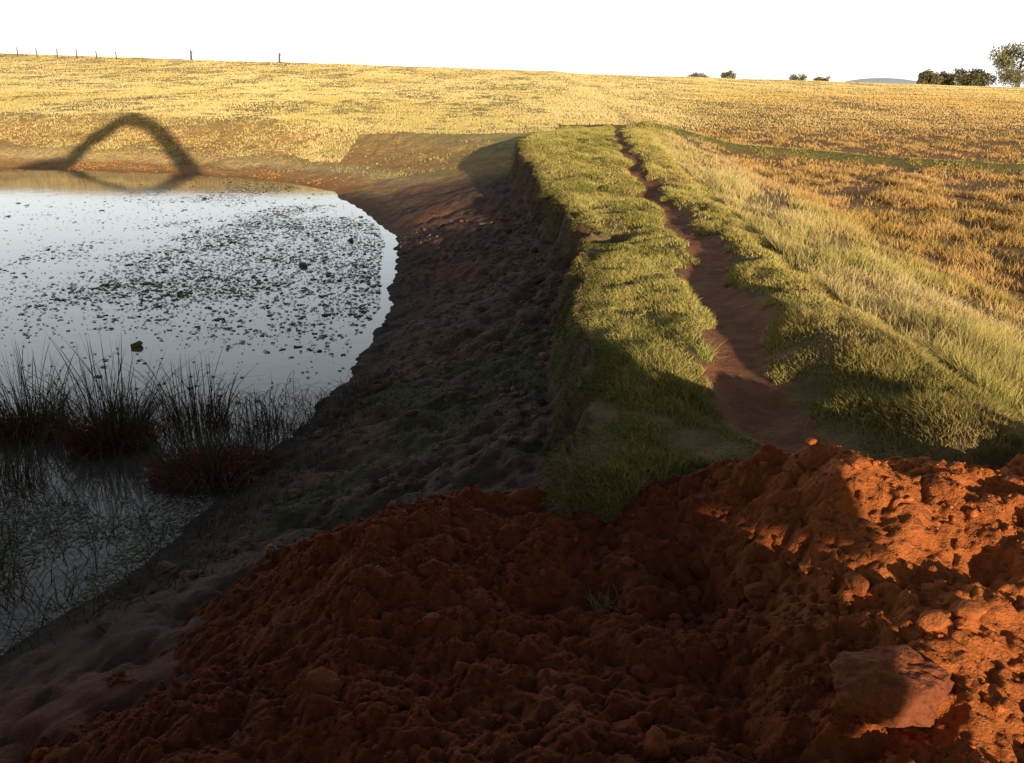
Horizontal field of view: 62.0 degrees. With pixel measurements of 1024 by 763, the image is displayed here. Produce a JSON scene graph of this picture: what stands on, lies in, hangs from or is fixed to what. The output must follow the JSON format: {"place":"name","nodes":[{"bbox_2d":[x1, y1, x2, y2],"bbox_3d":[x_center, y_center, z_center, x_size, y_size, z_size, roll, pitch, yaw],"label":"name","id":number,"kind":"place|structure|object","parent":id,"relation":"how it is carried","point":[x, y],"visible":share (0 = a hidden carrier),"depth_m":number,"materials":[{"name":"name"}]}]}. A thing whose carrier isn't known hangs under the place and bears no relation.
{"place":"outdoors","nodes":[
{"label":"outdoors","id":0,"kind":"place"},
{"bbox_2d":[0,169,398,655],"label":"pond water","id":1,"kind":"structure","parent":0,"point":[26,187],"depth_m":18.14,"materials":[{"name":"grey liquid"}]},
{"bbox_2d":[0,495,33,598],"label":"reed clump","id":2,"kind":"object","parent":1,"relation":"in","point":[3,560],"visible":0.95,"depth_m":8.29,"materials":[{"name":"green plant"}]},
{"bbox_2d":[0,420,87,497],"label":"reed clump","id":3,"kind":"object","parent":1,"relation":"in","point":[26,465],"visible":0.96,"depth_m":10.22,"materials":[{"name":"green plant"}]},
{"bbox_2d":[0,332,119,443],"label":"reed clump","id":4,"kind":"object","parent":1,"relation":"in","point":[5,417],"visible":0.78,"depth_m":11.59,"materials":[{"name":"green plant"}]},
{"bbox_2d":[0,332,226,455],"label":"reed clump","id":5,"kind":"object","parent":1,"relation":"in","point":[126,408],"visible":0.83,"depth_m":11.19,"materials":[{"name":"green plant"}]},
{"bbox_2d":[0,463,246,654],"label":"algae mat","id":6,"kind":"object","parent":1,"relation":"on","point":[95,528],"visible":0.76,"depth_m":9.15,"materials":[{"name":"green plant"}]},
{"bbox_2d":[0,392,315,601],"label":"dead reed thatch","id":7,"kind":"object","parent":1,"relation":"in","point":[229,482],"visible":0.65,"depth_m":10.99,"materials":[{"name":"brown plant"}]},
{"bbox_2d":[112,346,267,432],"bbox_3d":[-4.499,0.108,11.845,2.411,1.167,2.166,0,19,0],"label":"reed clump","id":8,"kind":"object","parent":1,"relation":"in","point":[211,406],"visible":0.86,"depth_m":11.98,"materials":[{"name":"green plant"}]},
{"bbox_2d":[0,176,384,403],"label":"lily pads","id":9,"kind":"object","parent":1,"relation":"on","point":[238,280],"visible":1,"depth_m":21.13,"materials":[{"name":"green plant"}]},
{"bbox_2d":[95,382,324,497],"bbox_3d":[-3.731,0.631,10.476,2.499,1.090,2.693,10,22,27],"label":"reed clump","id":10,"kind":"object","parent":1,"relation":"in","point":[209,447],"visible":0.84,"depth_m":10.47,"materials":[{"name":"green plant"}]},
{"bbox_2d":[0,355,422,706],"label":"fallen reeds","id":11,"kind":"object","parent":1,"relation":"in","point":[146,516],"visible":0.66,"depth_m":9.64,"materials":[{"name":"brown plant"}]},
{"bbox_2d":[130,237,353,347],"bbox_3d":[-6.528,-2.535,20.951,1.610,0.153,11.373,4,20,10],"label":"waterlily bud","id":12,"kind":"object","parent":1,"relation":"in","point":[137,344],"visible":1,"depth_m":15.66,"materials":[{"name":"plant"}]},
{"bbox_2d":[226,371,312,436],"bbox_3d":[-3.244,0.337,11.752,1.835,0.797,1.394,17,25,39],"label":"reed clump","id":13,"kind":"object","parent":1,"relation":"on","point":[273,402],"visible":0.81,"depth_m":11.87,"materials":[{"name":"green plant"}]},
{"bbox_2d":[0,53,1023,762],"bbox_3d":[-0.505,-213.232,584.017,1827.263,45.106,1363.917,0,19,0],"label":"ground","id":14,"kind":"structure","parent":0,"point":[474,181],"depth_m":14.14,"materials":[{"name":"soil"}]},
{"bbox_2d":[16,47,116,59],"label":"fence","id":15,"kind":"object","parent":14,"relation":"on","point":[60,53],"visible":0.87,"depth_m":159.37,"materials":[{"name":"brown wood"}]},
{"bbox_2d":[4,127,446,185],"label":"shore clods","id":16,"kind":"object","parent":14,"relation":"on","point":[168,165],"visible":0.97,"depth_m":48.00,"materials":[{"name":"soil"}]},
{"bbox_2d":[2,111,508,177],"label":"bank tussocks","id":17,"kind":"object","parent":14,"relation":"on","point":[270,158],"visible":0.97,"depth_m":48.87,"materials":[{"name":"brown plant"}]},
{"bbox_2d":[79,187,577,610],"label":"bank stones","id":18,"kind":"object","parent":14,"relation":"on","point":[357,491],"visible":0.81,"depth_m":11.26,"materials":[{"name":"stone"}]},
{"bbox_2d":[210,275,579,557],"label":"bank weeds","id":19,"kind":"object","parent":14,"relation":"on","point":[516,361],"visible":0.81,"depth_m":10.84,"materials":[{"name":"green plant"}]},
{"bbox_2d":[0,53,1023,161],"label":"paddock grass","id":20,"kind":"structure","parent":14,"relation":"on","point":[165,92],"depth_m":83.09,"materials":[{"name":"yellow plant"}]},
{"bbox_2d":[27,442,1023,762],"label":"dirt mound","id":21,"kind":"object","parent":14,"relation":"on","point":[951,552],"visible":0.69,"depth_m":5.28,"materials":[{"name":"red soil"}]},
{"bbox_2d":[23,457,1023,762],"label":"soil clods","id":22,"kind":"object","parent":21,"relation":"on","point":[321,685],"visible":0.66,"depth_m":4.92,"materials":[{"name":"brown soil"}]},
{"bbox_2d":[32,438,1023,762],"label":"soil crumbs","id":23,"kind":"object","parent":21,"relation":"on","point":[566,738],"visible":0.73,"depth_m":5.25,"materials":[{"name":"brown soil"}]},
{"bbox_2d":[581,580,625,612],"bbox_3d":[0.631,1.466,5.665,0.368,0.284,0.319,13,23,32],"label":"weed","id":24,"kind":"object","parent":21,"relation":"on","point":[606,601],"visible":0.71,"depth_m":5.66,"materials":[{"name":"green plant"}]},
{"bbox_2d":[829,645,955,727],"bbox_3d":[1.943,1.555,4.363,0.658,0.339,0.432,-8,21,-21],"label":"soil boulder","id":25,"kind":"object","parent":21,"relation":"on","point":[899,686],"visible":0.99,"depth_m":4.23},
{"bbox_2d":[687,71,709,77],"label":"bush","id":26,"kind":"object","parent":14,"relation":"on","point":[696,74],"visible":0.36,"depth_m":208.51,"materials":[{"name":"green plant"}]},
{"bbox_2d":[685,339,726,364],"bbox_3d":[2.146,-0.374,9.435,0.513,0.360,0.529,7,21,19],"label":"weed","id":27,"kind":"object","parent":14,"relation":"on","point":[704,355],"visible":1,"depth_m":9.44,"materials":[{"name":"green plant"}]},
{"bbox_2d":[719,70,736,78],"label":"bush","id":28,"kind":"object","parent":14,"relation":"on","point":[730,73],"visible":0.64,"depth_m":208.36,"materials":[{"name":"green plant"}]},
{"bbox_2d":[509,120,1023,520],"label":"embankment grass","id":29,"kind":"structure","parent":14,"relation":"on","point":[918,368],"depth_m":9.74,"materials":[{"name":"green plant"}]},
{"bbox_2d":[788,73,807,80],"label":"bush","id":30,"kind":"object","parent":14,"relation":"on","point":[793,76],"visible":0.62,"depth_m":208.66,"materials":[{"name":"green plant"}]},
{"bbox_2d":[600,99,1023,419],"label":"field grass","id":31,"kind":"structure","parent":14,"relation":"on","point":[942,326],"depth_m":20.93,"materials":[{"name":"yellow plant"}]},
{"bbox_2d":[813,75,830,80],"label":"bush","id":32,"kind":"object","parent":14,"relation":"on","point":[818,78],"visible":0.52,"depth_m":208.84,"materials":[{"name":"green plant"}]},
{"bbox_2d":[917,69,950,84],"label":"bush","id":33,"kind":"object","parent":14,"relation":"on","point":[931,77],"visible":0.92,"depth_m":211.76,"materials":[{"name":"green plant"}]},
{"bbox_2d":[937,72,956,85],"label":"bush","id":34,"kind":"object","parent":14,"relation":"on","point":[948,80],"visible":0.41,"depth_m":212.54,"materials":[{"name":"green plant"}]},
{"bbox_2d":[951,67,996,85],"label":"bush","id":35,"kind":"object","parent":14,"relation":"on","point":[975,77],"visible":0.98,"depth_m":207.35,"materials":[{"name":"green plant"}]},
{"bbox_2d":[987,42,1023,86],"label":"gum tree","id":36,"kind":"object","parent":14,"relation":"on","point":[1004,59],"visible":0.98,"depth_m":203.12,"materials":[{"name":"green plant"}]},
{"bbox_2d":[0,0,1023,87],"label":"sky","id":37,"kind":"structure","parent":0,"point":[841,40],"materials":[{"name":"white"}]},
{"bbox_2d":[845,78,959,85],"bbox_3d":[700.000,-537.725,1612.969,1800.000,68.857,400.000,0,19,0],"label":"hills","id":38,"kind":"structure","parent":0,"point":[886,80],"depth_m":1468.22,"materials":[{"name":"grey"}]}
]}

